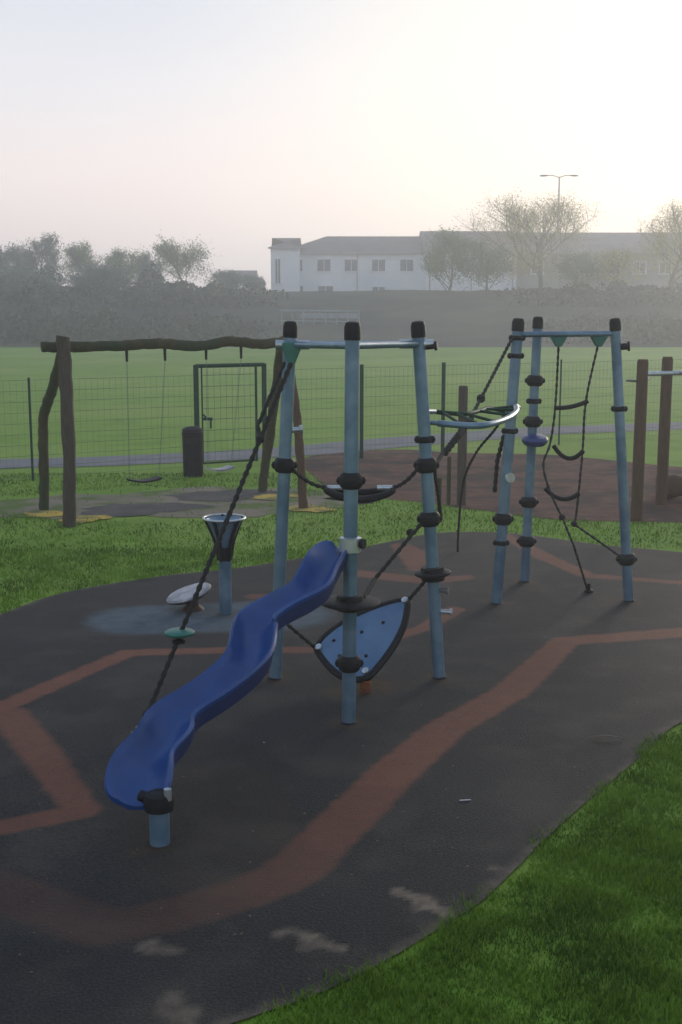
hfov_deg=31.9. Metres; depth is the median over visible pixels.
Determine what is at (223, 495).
worn earth
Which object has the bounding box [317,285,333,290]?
window
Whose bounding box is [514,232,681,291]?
apartment block
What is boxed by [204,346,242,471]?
swing
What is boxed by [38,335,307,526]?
log swing set
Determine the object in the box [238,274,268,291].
tree
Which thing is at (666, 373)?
pull up bars
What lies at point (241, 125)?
sky
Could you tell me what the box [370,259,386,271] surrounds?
window
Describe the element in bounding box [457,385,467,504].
timber post
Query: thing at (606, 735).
twig
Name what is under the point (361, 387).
fence
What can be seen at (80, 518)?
yellow mat
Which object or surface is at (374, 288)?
window
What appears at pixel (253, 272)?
cottage
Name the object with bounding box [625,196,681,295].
tree
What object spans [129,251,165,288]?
tree
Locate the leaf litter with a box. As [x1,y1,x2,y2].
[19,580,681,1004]
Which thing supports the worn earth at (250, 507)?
on the ground at (96, 373)
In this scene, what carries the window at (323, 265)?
in the apartment block at (350, 263)
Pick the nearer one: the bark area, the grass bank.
the bark area
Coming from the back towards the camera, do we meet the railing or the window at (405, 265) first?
the window at (405, 265)
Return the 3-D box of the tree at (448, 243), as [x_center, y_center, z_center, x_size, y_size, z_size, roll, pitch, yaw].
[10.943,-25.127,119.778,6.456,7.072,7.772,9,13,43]
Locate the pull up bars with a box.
[626,357,681,520]
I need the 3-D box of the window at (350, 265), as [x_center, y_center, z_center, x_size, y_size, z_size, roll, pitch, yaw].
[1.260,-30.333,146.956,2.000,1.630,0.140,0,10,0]
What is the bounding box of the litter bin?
[182,426,202,477]
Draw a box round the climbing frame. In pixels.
[104,316,636,846]
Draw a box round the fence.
[0,359,681,480]
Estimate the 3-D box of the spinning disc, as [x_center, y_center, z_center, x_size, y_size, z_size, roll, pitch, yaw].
[-1.392,0.784,10.929,0.412,0.235,0.428,0,10,0]
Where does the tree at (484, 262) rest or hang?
on the grass bank
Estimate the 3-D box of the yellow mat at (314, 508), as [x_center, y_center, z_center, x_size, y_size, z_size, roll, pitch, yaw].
[-0.441,-0.045,16.497,0.690,0.001,0.577,9,13,42]
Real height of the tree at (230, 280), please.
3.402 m
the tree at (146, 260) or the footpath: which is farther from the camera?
the tree at (146, 260)
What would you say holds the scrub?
on the grass bank
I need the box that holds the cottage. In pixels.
[228,270,257,291]
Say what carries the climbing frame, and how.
on the playground surface
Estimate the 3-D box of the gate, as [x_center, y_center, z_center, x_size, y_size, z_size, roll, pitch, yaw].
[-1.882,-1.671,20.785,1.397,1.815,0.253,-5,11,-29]
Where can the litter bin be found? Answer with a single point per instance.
(192, 442)
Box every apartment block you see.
[300,236,425,290]
[419,231,520,290]
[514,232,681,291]
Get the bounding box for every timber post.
[437,478,441,512]
[446,456,450,504]
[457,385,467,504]
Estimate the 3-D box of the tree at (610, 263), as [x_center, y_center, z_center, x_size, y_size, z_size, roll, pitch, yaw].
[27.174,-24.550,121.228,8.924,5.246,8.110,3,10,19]
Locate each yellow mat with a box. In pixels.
[24,510,62,516]
[59,515,111,522]
[251,494,297,499]
[289,504,336,511]
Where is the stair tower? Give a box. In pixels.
[268,238,301,291]
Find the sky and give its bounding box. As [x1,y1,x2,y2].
[0,0,681,291]
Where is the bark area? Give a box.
[305,449,681,522]
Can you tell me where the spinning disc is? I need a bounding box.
[166,583,210,611]
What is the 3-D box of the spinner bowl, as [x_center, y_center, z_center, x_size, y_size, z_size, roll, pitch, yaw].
[-1.042,0.484,10.723,0.394,0.896,0.392,0,10,0]
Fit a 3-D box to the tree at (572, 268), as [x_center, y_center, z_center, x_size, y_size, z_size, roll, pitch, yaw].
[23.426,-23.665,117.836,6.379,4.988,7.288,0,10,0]
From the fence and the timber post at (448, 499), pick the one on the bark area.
the timber post at (448, 499)
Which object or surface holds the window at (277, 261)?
in the stair tower
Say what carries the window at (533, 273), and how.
in the apartment block at (618, 239)
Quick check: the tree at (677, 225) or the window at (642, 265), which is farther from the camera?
the window at (642, 265)
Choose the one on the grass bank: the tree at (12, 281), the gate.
the tree at (12, 281)
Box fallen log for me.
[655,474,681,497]
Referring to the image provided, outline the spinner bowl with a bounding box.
[202,513,245,614]
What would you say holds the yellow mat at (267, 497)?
on the worn earth at (250, 507)
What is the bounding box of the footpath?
[0,422,681,468]
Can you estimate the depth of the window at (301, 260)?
146.96 m
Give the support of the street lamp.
on the grass bank
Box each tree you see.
[0,240,39,274]
[0,260,69,300]
[8,231,65,277]
[32,260,139,298]
[55,236,103,286]
[99,246,146,284]
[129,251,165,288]
[134,234,221,282]
[204,269,251,291]
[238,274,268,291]
[414,225,479,291]
[447,237,514,293]
[454,186,607,289]
[548,248,606,289]
[561,243,651,290]
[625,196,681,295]
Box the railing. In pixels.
[280,310,359,324]
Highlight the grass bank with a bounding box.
[0,288,681,346]
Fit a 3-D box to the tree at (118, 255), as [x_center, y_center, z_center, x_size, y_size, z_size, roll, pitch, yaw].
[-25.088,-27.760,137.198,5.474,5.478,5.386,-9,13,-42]
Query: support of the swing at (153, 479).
hanging from the log swing set at (62, 347)
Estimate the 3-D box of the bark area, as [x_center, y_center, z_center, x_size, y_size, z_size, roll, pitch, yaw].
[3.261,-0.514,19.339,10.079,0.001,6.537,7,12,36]
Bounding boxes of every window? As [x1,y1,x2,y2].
[274,258,281,284]
[300,259,303,271]
[316,259,331,271]
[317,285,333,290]
[343,259,358,271]
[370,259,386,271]
[372,286,385,290]
[399,259,414,271]
[530,262,543,274]
[632,261,646,274]
[658,261,671,274]
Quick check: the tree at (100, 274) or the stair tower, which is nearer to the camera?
the tree at (100, 274)
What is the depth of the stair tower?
144.68 m
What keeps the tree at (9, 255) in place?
on the grass bank
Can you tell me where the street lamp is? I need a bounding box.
[540,175,577,288]
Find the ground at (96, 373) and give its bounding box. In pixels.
[0,347,681,1023]
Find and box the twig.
[590,735,624,738]
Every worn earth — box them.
[0,486,343,518]
[81,502,215,516]
[166,489,276,501]
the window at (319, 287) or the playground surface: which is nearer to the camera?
the playground surface
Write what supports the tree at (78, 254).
on the grass bank
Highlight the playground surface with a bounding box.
[0,532,681,1023]
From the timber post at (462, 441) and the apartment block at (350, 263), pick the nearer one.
the timber post at (462, 441)
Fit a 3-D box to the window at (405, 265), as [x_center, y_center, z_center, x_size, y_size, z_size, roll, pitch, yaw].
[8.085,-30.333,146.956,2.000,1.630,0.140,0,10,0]
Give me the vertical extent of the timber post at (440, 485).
0.509 m
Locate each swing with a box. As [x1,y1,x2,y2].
[125,349,165,482]
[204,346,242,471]
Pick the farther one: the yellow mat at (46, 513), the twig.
the yellow mat at (46, 513)
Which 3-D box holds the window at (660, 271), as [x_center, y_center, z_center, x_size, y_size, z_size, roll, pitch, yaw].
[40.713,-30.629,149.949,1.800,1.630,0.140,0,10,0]
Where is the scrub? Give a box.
[0,262,681,343]
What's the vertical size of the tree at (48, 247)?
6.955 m
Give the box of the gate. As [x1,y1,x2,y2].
[193,363,266,463]
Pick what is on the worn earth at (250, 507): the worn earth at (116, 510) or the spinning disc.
the worn earth at (116, 510)
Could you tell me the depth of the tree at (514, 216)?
119.72 m
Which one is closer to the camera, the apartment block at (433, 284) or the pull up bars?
the pull up bars

